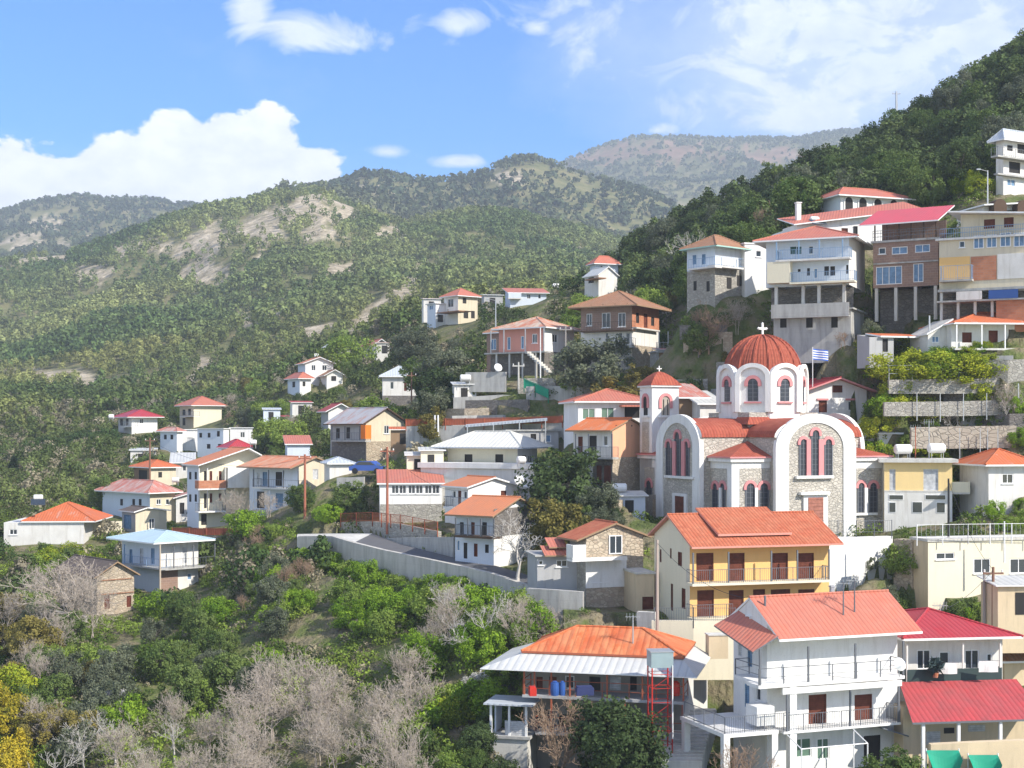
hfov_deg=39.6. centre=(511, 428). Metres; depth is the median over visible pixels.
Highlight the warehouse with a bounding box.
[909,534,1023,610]
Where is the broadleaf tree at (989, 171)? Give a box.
[980,167,991,176]
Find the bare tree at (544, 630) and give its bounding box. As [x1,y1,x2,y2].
[529,604,575,635]
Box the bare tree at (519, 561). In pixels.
[489,510,542,580]
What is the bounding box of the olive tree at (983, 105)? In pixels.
[974,98,1000,113]
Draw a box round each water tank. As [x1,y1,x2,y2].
[31,495,44,504]
[108,414,113,420]
[172,477,178,485]
[250,440,256,448]
[460,375,470,384]
[516,456,525,467]
[611,483,626,491]
[646,648,673,667]
[809,216,826,223]
[894,444,911,457]
[927,443,945,457]
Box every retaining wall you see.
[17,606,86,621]
[93,521,121,536]
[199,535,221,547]
[298,536,527,601]
[337,477,364,490]
[340,521,440,537]
[385,537,454,556]
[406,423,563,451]
[440,408,488,417]
[451,415,505,425]
[453,395,508,408]
[465,372,506,391]
[465,399,529,414]
[518,377,555,393]
[526,386,583,400]
[527,588,583,626]
[614,499,655,517]
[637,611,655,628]
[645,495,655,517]
[652,620,733,679]
[677,379,707,390]
[680,324,726,339]
[683,339,721,352]
[693,332,732,353]
[716,362,724,372]
[829,536,892,591]
[883,400,1023,415]
[888,378,996,393]
[894,538,912,589]
[910,425,1015,448]
[929,739,1023,767]
[944,394,983,418]
[962,416,977,425]
[980,355,1012,359]
[980,359,1023,383]
[980,414,1023,433]
[987,384,1008,400]
[988,395,1016,413]
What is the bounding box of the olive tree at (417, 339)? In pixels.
[390,324,437,359]
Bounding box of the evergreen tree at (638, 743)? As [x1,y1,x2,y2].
[596,718,671,767]
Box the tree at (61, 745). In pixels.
[46,717,101,767]
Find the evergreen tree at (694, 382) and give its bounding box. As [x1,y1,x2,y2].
[678,376,701,389]
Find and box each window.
[9,529,16,534]
[104,596,109,608]
[127,596,130,606]
[139,470,146,478]
[140,548,142,563]
[149,518,153,528]
[151,548,154,563]
[180,503,183,513]
[187,573,191,579]
[201,514,206,524]
[204,471,206,480]
[204,493,206,507]
[209,493,211,502]
[240,432,244,437]
[263,472,266,485]
[276,472,281,485]
[313,469,317,478]
[336,428,339,437]
[384,425,388,433]
[391,485,398,494]
[398,485,406,494]
[407,485,414,494]
[415,485,423,494]
[424,485,432,494]
[431,485,439,494]
[438,315,442,321]
[448,299,452,306]
[457,540,459,550]
[464,543,466,558]
[465,454,471,461]
[471,522,474,534]
[474,544,477,556]
[482,522,486,534]
[485,544,488,552]
[491,339,495,349]
[495,454,502,462]
[531,334,537,343]
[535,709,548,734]
[536,677,542,688]
[546,435,550,441]
[552,334,556,342]
[555,560,568,567]
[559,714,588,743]
[565,676,574,689]
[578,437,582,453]
[582,408,594,418]
[586,314,591,326]
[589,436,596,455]
[589,677,599,690]
[601,407,613,416]
[602,313,609,327]
[602,436,608,446]
[610,677,620,689]
[617,313,625,327]
[630,677,636,690]
[636,313,638,322]
[644,314,646,327]
[644,478,652,494]
[664,439,671,474]
[673,429,681,475]
[678,552,681,565]
[682,588,684,608]
[683,438,690,475]
[702,254,705,264]
[711,480,718,506]
[718,480,726,506]
[739,644,741,656]
[744,480,756,506]
[748,651,751,666]
[753,589,764,594]
[754,688,760,701]
[756,250,762,257]
[757,480,770,507]
[771,589,789,594]
[780,319,786,327]
[790,247,795,253]
[797,436,807,475]
[797,737,810,757]
[798,589,813,592]
[806,318,812,327]
[807,246,813,254]
[809,427,821,475]
[814,268,817,277]
[819,400,826,411]
[824,266,828,275]
[824,436,834,474]
[830,266,834,275]
[831,317,837,327]
[833,385,841,391]
[854,226,857,233]
[856,480,866,512]
[867,480,879,512]
[878,247,886,254]
[889,495,902,498]
[889,503,894,511]
[892,246,907,254]
[913,502,921,511]
[915,244,929,252]
[917,650,930,668]
[926,495,944,498]
[926,731,939,744]
[932,336,938,342]
[935,552,955,560]
[937,503,944,511]
[939,652,948,661]
[944,728,953,733]
[958,241,965,248]
[962,332,971,342]
[965,650,978,667]
[968,725,984,731]
[973,235,983,248]
[973,558,989,574]
[984,219,994,228]
[987,234,996,247]
[987,653,991,659]
[1000,232,1010,246]
[1001,474,1012,484]
[1004,217,1013,226]
[1007,145,1012,150]
[1007,179,1014,186]
[1009,161,1019,173]
[1009,558,1023,574]
[1014,232,1023,246]
[1017,144,1023,153]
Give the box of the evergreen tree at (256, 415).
[247,408,262,429]
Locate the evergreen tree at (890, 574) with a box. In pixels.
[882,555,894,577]
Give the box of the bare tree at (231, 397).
[226,393,240,401]
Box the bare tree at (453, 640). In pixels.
[439,592,512,657]
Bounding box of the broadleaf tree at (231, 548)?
[222,545,236,560]
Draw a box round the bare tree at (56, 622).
[38,609,78,645]
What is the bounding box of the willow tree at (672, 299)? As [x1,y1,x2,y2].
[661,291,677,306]
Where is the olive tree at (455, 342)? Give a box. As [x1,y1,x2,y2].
[448,337,465,348]
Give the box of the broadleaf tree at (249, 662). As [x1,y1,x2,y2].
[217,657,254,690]
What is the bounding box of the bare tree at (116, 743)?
[85,715,149,767]
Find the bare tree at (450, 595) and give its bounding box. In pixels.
[439,586,469,618]
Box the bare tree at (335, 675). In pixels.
[276,661,360,722]
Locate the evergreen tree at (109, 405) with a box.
[98,399,119,418]
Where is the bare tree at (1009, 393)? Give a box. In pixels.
[996,385,1020,413]
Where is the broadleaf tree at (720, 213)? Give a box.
[708,210,733,223]
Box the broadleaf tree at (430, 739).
[403,726,441,759]
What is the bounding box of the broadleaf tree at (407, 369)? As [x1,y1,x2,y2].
[398,355,444,392]
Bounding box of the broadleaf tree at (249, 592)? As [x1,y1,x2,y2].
[244,579,259,598]
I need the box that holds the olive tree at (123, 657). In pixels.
[89,641,137,681]
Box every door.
[124,514,130,528]
[183,547,186,562]
[257,491,263,507]
[269,412,273,419]
[276,493,282,507]
[298,405,303,414]
[382,345,387,352]
[400,433,405,443]
[414,459,420,468]
[428,455,433,461]
[458,491,460,504]
[461,388,467,396]
[495,705,501,731]
[507,337,510,349]
[521,336,523,348]
[597,465,601,483]
[604,465,610,485]
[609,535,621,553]
[625,500,633,513]
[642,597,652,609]
[671,584,672,610]
[675,496,683,512]
[696,553,712,580]
[697,590,713,615]
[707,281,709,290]
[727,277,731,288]
[729,553,744,580]
[729,590,743,614]
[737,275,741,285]
[745,684,748,706]
[772,553,787,578]
[798,553,813,578]
[808,497,822,520]
[809,694,825,723]
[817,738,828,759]
[855,694,871,719]
[876,266,901,284]
[889,469,894,489]
[913,263,922,281]
[923,469,937,490]
[989,330,997,342]
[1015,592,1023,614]
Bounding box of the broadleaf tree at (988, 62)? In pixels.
[981,53,998,72]
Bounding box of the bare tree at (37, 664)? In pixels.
[20,651,73,678]
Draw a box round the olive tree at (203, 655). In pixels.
[192,648,226,673]
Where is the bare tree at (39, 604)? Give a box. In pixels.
[31,594,63,614]
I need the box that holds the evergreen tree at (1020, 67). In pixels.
[1016,58,1023,77]
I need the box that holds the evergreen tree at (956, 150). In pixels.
[938,136,988,186]
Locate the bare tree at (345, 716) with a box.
[323,697,373,755]
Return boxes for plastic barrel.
[550,681,558,695]
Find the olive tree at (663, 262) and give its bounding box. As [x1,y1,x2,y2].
[649,253,677,285]
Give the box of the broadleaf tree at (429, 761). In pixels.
[413,756,442,767]
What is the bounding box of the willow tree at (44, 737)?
[17,709,57,756]
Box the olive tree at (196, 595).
[179,593,200,614]
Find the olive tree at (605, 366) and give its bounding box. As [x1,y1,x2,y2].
[547,334,635,390]
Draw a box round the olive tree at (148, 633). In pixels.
[138,616,171,644]
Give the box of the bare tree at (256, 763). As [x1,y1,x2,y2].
[221,745,280,767]
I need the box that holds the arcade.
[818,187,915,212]
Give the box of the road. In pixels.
[297,533,527,593]
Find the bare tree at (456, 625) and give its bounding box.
[438,611,473,651]
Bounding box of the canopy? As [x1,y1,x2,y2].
[465,418,546,442]
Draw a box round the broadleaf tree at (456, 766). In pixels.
[451,762,468,767]
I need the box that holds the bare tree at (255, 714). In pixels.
[191,685,280,757]
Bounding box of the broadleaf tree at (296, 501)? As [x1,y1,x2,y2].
[282,483,316,512]
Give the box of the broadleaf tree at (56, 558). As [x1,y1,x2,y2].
[46,554,65,564]
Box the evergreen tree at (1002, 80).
[997,71,1023,99]
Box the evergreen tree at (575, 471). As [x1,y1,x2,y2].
[510,447,605,532]
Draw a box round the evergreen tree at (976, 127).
[962,115,1002,140]
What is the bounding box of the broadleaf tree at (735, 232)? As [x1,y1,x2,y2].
[715,221,749,242]
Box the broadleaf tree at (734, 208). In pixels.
[728,198,765,214]
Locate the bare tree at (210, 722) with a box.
[189,711,235,761]
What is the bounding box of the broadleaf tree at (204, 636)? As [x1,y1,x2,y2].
[191,627,222,654]
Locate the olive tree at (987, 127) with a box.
[976,121,1023,167]
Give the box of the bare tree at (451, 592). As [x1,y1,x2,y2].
[433,582,463,603]
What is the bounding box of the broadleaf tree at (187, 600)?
[164,590,199,626]
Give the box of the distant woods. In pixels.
[0,127,863,262]
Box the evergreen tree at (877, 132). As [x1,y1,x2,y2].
[876,124,903,136]
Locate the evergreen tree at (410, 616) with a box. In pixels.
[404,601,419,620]
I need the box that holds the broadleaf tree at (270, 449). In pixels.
[266,444,282,454]
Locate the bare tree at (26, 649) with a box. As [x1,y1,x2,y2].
[3,639,55,676]
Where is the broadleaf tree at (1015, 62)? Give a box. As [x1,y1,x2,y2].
[1009,53,1023,70]
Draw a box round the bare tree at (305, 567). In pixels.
[296,561,314,574]
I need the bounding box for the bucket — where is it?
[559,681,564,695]
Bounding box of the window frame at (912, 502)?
[912,502,922,512]
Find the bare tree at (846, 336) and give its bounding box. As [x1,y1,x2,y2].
[835,332,848,348]
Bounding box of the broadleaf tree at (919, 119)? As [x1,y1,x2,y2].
[906,108,933,135]
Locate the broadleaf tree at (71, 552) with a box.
[58,546,79,558]
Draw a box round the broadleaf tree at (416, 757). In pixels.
[396,750,425,767]
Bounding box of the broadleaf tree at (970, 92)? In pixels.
[958,78,995,111]
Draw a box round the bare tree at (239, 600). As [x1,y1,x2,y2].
[237,594,248,609]
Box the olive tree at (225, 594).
[212,589,231,599]
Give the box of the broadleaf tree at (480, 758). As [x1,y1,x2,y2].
[460,747,491,767]
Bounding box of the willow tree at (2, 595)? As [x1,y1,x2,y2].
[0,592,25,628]
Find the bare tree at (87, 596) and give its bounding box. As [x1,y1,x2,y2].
[51,573,121,641]
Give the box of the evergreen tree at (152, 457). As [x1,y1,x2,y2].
[143,453,162,461]
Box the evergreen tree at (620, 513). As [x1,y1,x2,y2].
[609,507,625,523]
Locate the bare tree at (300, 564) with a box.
[286,556,314,582]
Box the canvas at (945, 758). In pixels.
[926,748,962,767]
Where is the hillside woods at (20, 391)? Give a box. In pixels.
[0,268,584,433]
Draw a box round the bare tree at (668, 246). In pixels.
[666,236,676,254]
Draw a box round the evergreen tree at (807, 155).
[794,146,821,167]
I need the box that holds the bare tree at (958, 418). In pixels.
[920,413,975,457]
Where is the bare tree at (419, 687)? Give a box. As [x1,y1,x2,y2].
[362,668,445,723]
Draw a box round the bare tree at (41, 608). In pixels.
[27,603,71,619]
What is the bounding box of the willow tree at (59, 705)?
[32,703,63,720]
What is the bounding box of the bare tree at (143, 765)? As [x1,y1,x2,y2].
[111,743,167,767]
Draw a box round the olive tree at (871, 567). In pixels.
[866,557,879,569]
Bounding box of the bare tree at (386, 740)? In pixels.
[348,710,428,767]
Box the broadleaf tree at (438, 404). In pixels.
[435,392,452,414]
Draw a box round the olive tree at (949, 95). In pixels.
[928,84,961,115]
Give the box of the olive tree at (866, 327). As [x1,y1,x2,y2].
[860,318,886,334]
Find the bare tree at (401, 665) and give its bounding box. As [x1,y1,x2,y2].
[384,643,437,696]
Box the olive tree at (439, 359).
[412,342,475,385]
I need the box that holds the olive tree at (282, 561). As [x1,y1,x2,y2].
[257,551,291,581]
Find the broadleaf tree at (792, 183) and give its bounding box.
[770,176,823,227]
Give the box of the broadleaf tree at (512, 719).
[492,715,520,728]
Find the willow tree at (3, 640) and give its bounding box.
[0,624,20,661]
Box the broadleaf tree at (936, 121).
[927,109,961,143]
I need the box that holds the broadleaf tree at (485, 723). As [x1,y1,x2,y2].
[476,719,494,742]
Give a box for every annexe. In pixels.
[482,329,498,371]
[518,485,531,499]
[525,537,576,590]
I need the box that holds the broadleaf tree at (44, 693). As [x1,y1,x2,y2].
[18,683,59,714]
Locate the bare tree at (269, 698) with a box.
[238,668,302,747]
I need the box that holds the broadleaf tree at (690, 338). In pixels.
[681,319,719,357]
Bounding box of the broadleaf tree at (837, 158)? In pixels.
[825,153,852,171]
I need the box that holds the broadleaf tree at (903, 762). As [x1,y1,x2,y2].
[859,743,923,767]
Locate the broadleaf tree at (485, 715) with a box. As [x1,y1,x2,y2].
[474,706,513,729]
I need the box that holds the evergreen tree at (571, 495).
[560,489,581,527]
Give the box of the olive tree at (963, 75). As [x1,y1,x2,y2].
[953,69,984,90]
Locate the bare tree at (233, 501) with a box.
[214,489,257,520]
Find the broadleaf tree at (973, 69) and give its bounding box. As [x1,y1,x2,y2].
[957,65,978,78]
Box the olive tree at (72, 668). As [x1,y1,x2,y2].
[46,648,88,689]
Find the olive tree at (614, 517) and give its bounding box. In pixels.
[607,511,627,524]
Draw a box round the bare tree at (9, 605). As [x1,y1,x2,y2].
[0,588,36,634]
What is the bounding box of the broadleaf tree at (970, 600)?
[962,596,977,610]
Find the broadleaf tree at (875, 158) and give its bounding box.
[856,148,893,181]
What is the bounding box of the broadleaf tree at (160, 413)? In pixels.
[152,407,167,424]
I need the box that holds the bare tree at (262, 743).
[214,717,290,767]
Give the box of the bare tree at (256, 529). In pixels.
[250,524,262,534]
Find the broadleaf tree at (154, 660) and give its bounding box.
[134,638,175,681]
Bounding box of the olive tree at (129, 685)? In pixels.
[92,670,140,711]
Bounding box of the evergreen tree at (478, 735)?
[456,720,497,759]
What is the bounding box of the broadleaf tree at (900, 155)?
[875,150,918,182]
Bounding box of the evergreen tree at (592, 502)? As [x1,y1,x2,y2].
[581,496,606,517]
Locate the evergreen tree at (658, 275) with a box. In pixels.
[641,266,675,292]
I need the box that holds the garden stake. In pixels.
[959,428,959,458]
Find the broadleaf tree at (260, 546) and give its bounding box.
[245,541,267,559]
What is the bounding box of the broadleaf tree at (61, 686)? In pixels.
[40,672,73,702]
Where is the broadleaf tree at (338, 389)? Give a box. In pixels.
[325,385,347,400]
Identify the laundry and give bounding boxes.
[938,662,958,673]
[977,660,999,671]
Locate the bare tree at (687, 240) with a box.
[672,231,704,252]
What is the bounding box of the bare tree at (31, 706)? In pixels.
[13,695,64,717]
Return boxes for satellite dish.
[494,364,501,370]
[514,476,524,487]
[894,658,905,676]
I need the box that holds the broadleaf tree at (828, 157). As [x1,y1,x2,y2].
[814,155,840,171]
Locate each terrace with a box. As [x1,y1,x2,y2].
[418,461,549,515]
[648,331,668,366]
[770,302,866,362]
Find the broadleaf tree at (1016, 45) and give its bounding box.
[1010,37,1023,57]
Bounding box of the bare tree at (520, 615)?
[490,600,547,646]
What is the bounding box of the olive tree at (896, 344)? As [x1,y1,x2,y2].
[894,340,904,350]
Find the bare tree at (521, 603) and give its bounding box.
[512,594,543,611]
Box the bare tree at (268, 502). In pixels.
[256,490,287,517]
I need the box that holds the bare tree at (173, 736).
[152,716,186,762]
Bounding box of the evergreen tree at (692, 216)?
[675,210,705,234]
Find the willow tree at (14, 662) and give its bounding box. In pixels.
[2,661,27,679]
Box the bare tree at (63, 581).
[2,555,124,630]
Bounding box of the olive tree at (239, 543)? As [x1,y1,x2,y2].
[234,540,248,548]
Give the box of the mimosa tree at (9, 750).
[0,727,35,767]
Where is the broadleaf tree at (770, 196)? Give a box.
[768,174,799,201]
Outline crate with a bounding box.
[528,686,536,695]
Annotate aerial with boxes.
[626,615,639,643]
[835,579,851,614]
[847,577,862,611]
[909,425,921,457]
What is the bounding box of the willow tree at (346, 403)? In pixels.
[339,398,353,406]
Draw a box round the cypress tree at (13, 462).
[6,455,28,479]
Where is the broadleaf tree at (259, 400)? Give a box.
[246,398,264,411]
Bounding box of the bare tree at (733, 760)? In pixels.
[709,741,778,767]
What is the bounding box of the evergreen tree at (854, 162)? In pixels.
[849,155,872,170]
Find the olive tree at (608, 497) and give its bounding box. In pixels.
[575,481,620,513]
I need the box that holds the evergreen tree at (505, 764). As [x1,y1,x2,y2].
[487,756,519,767]
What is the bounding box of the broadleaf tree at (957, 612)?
[945,598,969,617]
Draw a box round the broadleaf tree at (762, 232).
[744,225,781,242]
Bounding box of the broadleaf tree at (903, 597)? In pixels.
[896,592,910,605]
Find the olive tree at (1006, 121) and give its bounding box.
[980,110,1023,133]
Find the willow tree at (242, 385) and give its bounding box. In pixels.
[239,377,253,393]
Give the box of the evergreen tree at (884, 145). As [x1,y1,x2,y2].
[871,140,897,154]
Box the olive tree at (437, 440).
[423,437,442,446]
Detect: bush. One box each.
[0,663,37,707]
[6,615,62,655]
[15,587,39,605]
[22,591,56,607]
[26,559,58,578]
[29,552,57,569]
[30,642,71,674]
[34,574,60,602]
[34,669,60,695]
[35,545,70,562]
[58,540,93,557]
[65,642,97,661]
[76,642,117,671]
[79,550,113,559]
[86,701,121,723]
[96,690,147,732]
[131,589,170,619]
[181,673,226,712]
[199,593,236,615]
[200,595,239,625]
[220,508,266,537]
[244,379,266,394]
[250,402,276,419]
[251,416,289,443]
[251,595,271,604]
[253,563,293,581]
[253,605,285,632]
[253,647,284,668]
[259,522,282,540]
[260,399,285,417]
[267,598,297,619]
[268,420,310,449]
[270,588,294,601]
[275,589,309,611]
[279,401,289,414]
[288,547,308,558]
[290,588,319,610]
[311,503,344,523]
[315,334,381,372]
[315,551,338,570]
[319,552,344,572]
[321,576,367,607]
[327,597,361,629]
[336,558,358,576]
[343,560,365,578]
[348,588,389,620]
[348,610,372,637]
[350,558,388,588]
[357,393,398,408]
[360,583,393,604]
[362,607,405,639]
[366,569,389,585]
[366,592,408,629]
[373,401,398,413]
[376,713,436,757]
[379,572,409,592]
[381,607,407,628]
[391,584,417,605]
[393,581,407,590]
[396,627,451,667]
[398,693,458,733]
[402,636,448,677]
[407,594,436,616]
[408,576,424,591]
[409,584,461,622]
[422,572,445,589]
[428,683,461,713]
[428,745,470,767]
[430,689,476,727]
[432,576,461,587]
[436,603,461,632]
[447,575,475,590]
[448,675,509,719]
[449,620,493,654]
[450,582,503,620]
[454,625,507,667]
[458,599,501,632]
[475,582,496,600]
[484,660,522,686]
[489,608,542,647]
[493,586,538,613]
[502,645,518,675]
[503,600,562,642]
[509,679,522,717]
[558,313,580,333]
[559,379,583,390]
[565,292,598,316]
[634,284,666,302]
[856,353,896,379]
[857,414,900,438]
[862,392,908,418]
[863,348,929,381]
[864,439,891,452]
[865,441,895,457]
[876,394,918,411]
[877,381,912,399]
[878,539,917,574]
[886,359,946,378]
[894,345,907,357]
[894,346,960,385]
[895,433,909,443]
[898,338,909,352]
[899,597,911,608]
[900,432,923,456]
[909,394,945,421]
[914,449,949,457]
[921,418,939,426]
[922,346,959,364]
[933,358,967,378]
[939,456,959,480]
[942,600,966,613]
[946,353,992,383]
[949,169,979,195]
[949,345,978,356]
[949,602,976,619]
[952,478,959,503]
[952,500,959,513]
[956,352,988,366]
[956,352,1008,377]
[959,366,974,377]
[964,173,995,196]
[964,393,978,400]
[967,382,995,400]
[967,416,984,423]
[967,608,980,621]
[971,601,980,620]
[972,602,980,621]
[973,343,988,351]
[983,340,994,347]
[984,499,1006,518]
[985,411,1002,425]
[993,519,1009,531]
[995,389,1013,404]
[1000,515,1021,530]
[1005,394,1023,413]
[1007,427,1023,447]
[1009,509,1023,526]
[1012,498,1023,507]
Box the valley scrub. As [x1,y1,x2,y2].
[0,246,676,622]
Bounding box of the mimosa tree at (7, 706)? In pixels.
[0,680,39,741]
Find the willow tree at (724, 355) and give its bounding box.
[722,351,727,361]
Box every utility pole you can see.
[145,438,154,479]
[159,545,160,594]
[298,454,311,518]
[380,447,393,533]
[406,372,415,404]
[437,415,438,435]
[486,298,495,326]
[512,362,524,388]
[540,328,540,377]
[559,326,571,374]
[656,540,658,630]
[947,478,949,537]
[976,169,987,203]
[983,567,1003,625]
[983,570,985,623]
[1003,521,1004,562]
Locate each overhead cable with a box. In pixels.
[658,544,744,597]
[949,483,990,566]
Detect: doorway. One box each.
[625,407,638,417]
[864,735,879,762]
[882,339,887,351]
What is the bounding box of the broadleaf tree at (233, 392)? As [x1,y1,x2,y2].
[226,391,239,401]
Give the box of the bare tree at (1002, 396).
[985,386,1017,410]
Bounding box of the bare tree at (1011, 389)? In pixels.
[996,381,1023,398]
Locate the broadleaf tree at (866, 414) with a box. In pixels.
[860,404,880,421]
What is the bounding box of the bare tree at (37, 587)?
[22,570,57,600]
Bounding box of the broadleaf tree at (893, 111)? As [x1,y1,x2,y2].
[879,108,906,125]
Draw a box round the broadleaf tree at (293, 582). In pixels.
[285,579,305,590]
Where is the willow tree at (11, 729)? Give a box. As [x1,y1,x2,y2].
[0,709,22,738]
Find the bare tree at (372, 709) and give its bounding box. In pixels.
[333,680,404,753]
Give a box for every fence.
[172,527,236,536]
[340,512,437,536]
[405,415,562,430]
[524,379,548,402]
[654,607,735,627]
[841,520,891,538]
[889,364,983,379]
[916,523,1023,545]
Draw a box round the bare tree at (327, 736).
[306,716,380,767]
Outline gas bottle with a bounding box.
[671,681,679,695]
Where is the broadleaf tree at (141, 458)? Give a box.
[137,456,146,462]
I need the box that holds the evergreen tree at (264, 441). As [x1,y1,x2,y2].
[253,433,274,454]
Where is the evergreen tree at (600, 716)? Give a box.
[564,694,668,767]
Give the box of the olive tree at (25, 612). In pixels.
[19,604,47,618]
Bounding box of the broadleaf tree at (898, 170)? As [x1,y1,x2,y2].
[878,156,920,203]
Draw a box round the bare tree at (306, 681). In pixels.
[263,649,354,726]
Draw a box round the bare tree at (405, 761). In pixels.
[371,740,438,767]
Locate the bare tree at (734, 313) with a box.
[720,299,754,334]
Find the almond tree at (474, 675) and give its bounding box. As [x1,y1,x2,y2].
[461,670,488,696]
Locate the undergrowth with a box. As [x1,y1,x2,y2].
[0,107,1023,767]
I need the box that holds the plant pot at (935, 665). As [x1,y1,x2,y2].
[924,656,945,677]
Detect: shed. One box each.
[118,505,170,531]
[129,448,157,462]
[262,408,281,420]
[289,401,313,417]
[320,456,355,481]
[374,342,389,361]
[389,427,405,455]
[404,451,420,468]
[418,447,445,461]
[420,298,440,322]
[450,382,475,399]
[480,294,502,317]
[616,490,648,520]
[857,333,918,368]
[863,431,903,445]
[910,319,952,352]
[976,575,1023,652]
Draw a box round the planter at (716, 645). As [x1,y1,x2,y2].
[705,632,727,658]
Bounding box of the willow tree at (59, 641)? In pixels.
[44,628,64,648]
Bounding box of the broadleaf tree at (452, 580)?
[443,575,463,586]
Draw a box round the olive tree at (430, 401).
[410,386,451,418]
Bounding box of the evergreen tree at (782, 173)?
[774,169,799,185]
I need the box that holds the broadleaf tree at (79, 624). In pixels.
[49,609,88,646]
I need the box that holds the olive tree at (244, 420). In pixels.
[234,406,250,426]
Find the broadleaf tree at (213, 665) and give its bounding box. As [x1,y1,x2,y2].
[198,651,244,700]
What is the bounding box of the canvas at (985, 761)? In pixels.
[967,753,1001,767]
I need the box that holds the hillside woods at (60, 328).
[0,183,625,365]
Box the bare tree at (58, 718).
[29,702,65,750]
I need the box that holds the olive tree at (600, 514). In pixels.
[580,505,609,522]
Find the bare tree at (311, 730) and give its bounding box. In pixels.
[278,707,343,767]
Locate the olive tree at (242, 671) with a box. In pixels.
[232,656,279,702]
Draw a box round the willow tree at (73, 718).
[52,708,99,749]
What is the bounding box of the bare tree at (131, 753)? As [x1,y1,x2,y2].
[78,708,152,764]
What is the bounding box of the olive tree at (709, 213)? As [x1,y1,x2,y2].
[702,203,727,231]
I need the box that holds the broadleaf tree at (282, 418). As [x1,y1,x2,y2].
[280,415,293,422]
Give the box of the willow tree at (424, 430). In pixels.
[416,406,449,440]
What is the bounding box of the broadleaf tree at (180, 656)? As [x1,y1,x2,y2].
[169,639,201,671]
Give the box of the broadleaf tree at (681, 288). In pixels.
[670,267,686,304]
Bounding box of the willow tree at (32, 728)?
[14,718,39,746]
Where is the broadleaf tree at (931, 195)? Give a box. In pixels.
[901,166,951,207]
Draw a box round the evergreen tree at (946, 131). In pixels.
[940,118,961,142]
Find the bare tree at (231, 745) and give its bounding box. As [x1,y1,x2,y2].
[184,722,263,767]
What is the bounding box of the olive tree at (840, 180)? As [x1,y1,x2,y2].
[832,167,862,188]
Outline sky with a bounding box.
[0,0,1023,208]
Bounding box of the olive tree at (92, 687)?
[79,679,120,704]
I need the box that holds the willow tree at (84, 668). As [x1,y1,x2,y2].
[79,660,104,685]
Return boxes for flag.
[812,347,827,386]
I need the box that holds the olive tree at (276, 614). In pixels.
[255,605,289,638]
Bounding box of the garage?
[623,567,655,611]
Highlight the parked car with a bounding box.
[349,461,385,473]
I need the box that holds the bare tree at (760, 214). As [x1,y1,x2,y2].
[753,202,784,227]
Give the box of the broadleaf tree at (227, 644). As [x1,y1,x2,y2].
[210,629,240,654]
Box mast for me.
[892,91,900,110]
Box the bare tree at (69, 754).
[27,736,95,767]
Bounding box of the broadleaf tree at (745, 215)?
[732,196,771,226]
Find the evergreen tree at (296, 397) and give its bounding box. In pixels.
[291,392,303,400]
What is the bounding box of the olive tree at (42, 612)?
[30,607,64,623]
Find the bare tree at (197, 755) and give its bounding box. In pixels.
[157,738,218,767]
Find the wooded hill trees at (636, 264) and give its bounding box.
[604,28,1023,292]
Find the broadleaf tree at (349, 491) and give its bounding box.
[327,480,371,516]
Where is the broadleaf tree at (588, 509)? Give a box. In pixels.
[570,502,592,523]
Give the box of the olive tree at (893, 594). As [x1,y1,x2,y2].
[878,584,899,601]
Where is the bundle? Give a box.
[575,685,593,695]
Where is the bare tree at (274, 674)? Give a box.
[215,644,305,719]
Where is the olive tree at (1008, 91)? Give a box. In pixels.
[994,74,1023,106]
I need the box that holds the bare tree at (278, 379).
[270,376,284,384]
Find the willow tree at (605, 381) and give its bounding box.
[589,375,639,395]
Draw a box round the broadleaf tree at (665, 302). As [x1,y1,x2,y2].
[655,296,673,316]
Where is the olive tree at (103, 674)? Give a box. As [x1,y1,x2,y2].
[82,662,119,690]
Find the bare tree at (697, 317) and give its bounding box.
[686,299,737,354]
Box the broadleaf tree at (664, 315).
[650,300,667,324]
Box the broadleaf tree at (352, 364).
[340,356,361,377]
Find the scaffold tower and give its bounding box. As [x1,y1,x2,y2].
[647,665,672,752]
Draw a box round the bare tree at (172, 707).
[143,689,192,737]
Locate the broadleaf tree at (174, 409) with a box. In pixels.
[166,404,179,424]
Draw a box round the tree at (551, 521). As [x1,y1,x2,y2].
[523,496,592,549]
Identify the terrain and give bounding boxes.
[0,111,1023,767]
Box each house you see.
[4,501,112,545]
[94,478,183,522]
[106,529,222,591]
[114,409,164,433]
[129,459,181,484]
[156,427,186,451]
[169,452,195,478]
[173,492,186,522]
[174,396,225,428]
[181,446,261,527]
[183,429,196,451]
[196,428,230,456]
[216,439,252,449]
[229,427,253,443]
[236,455,323,515]
[283,435,312,455]
[284,372,314,395]
[295,356,335,385]
[316,403,347,429]
[317,369,343,388]
[323,407,404,464]
[361,338,385,355]
[378,366,416,405]
[425,303,445,328]
[431,431,553,462]
[436,288,481,324]
[440,475,521,523]
[444,494,543,566]
[480,625,709,767]
[484,316,580,377]
[501,430,560,448]
[502,288,549,307]
[557,518,651,606]
[558,388,639,447]
[565,417,639,496]
[568,291,671,371]
[582,266,617,296]
[586,255,622,278]
[648,507,843,618]
[679,234,751,312]
[679,383,710,417]
[680,585,922,767]
[690,390,718,417]
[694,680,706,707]
[741,242,767,296]
[752,226,872,320]
[772,202,920,243]
[806,376,876,422]
[859,205,954,333]
[878,458,969,532]
[894,607,1023,767]
[918,312,1023,349]
[935,224,1023,331]
[947,211,1023,236]
[952,448,1023,519]
[957,199,1023,226]
[986,128,1023,194]
[1003,653,1023,685]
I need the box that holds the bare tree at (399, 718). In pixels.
[377,700,437,752]
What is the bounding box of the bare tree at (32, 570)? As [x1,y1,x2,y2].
[18,563,48,585]
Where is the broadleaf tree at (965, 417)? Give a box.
[958,416,971,421]
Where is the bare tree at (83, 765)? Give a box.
[53,716,112,767]

